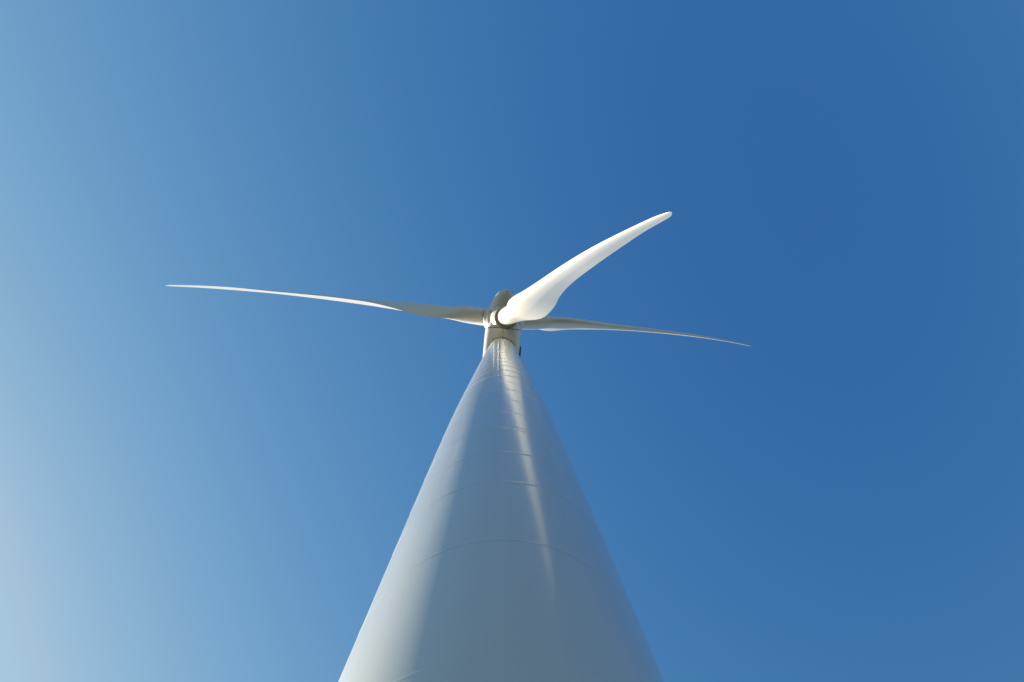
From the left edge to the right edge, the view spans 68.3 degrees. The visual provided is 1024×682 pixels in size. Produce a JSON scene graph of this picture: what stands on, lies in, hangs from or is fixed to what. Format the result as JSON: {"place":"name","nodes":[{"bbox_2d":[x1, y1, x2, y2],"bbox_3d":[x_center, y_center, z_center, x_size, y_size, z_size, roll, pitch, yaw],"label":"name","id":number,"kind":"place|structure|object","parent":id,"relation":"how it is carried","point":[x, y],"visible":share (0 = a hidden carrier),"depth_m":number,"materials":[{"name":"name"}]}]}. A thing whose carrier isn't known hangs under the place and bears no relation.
{"place":"outdoors","nodes":[
{"label":"outdoors","id":0,"kind":"place"},
{"bbox_2d":[0,0,1023,681],"label":"sky","id":1,"kind":"structure","parent":0,"point":[197,484],"materials":[{"name":"blue"}]},
{"bbox_3d":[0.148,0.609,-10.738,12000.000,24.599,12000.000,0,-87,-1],"label":"ground","id":2,"kind":"structure","parent":0,"visible":0},
{"bbox_2d":[166,211,752,681],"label":"wind turbine","id":3,"kind":"object","parent":2,"relation":"on","point":[500,567],"visible":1,"depth_m":10.40,"materials":[{"name":"metal"}]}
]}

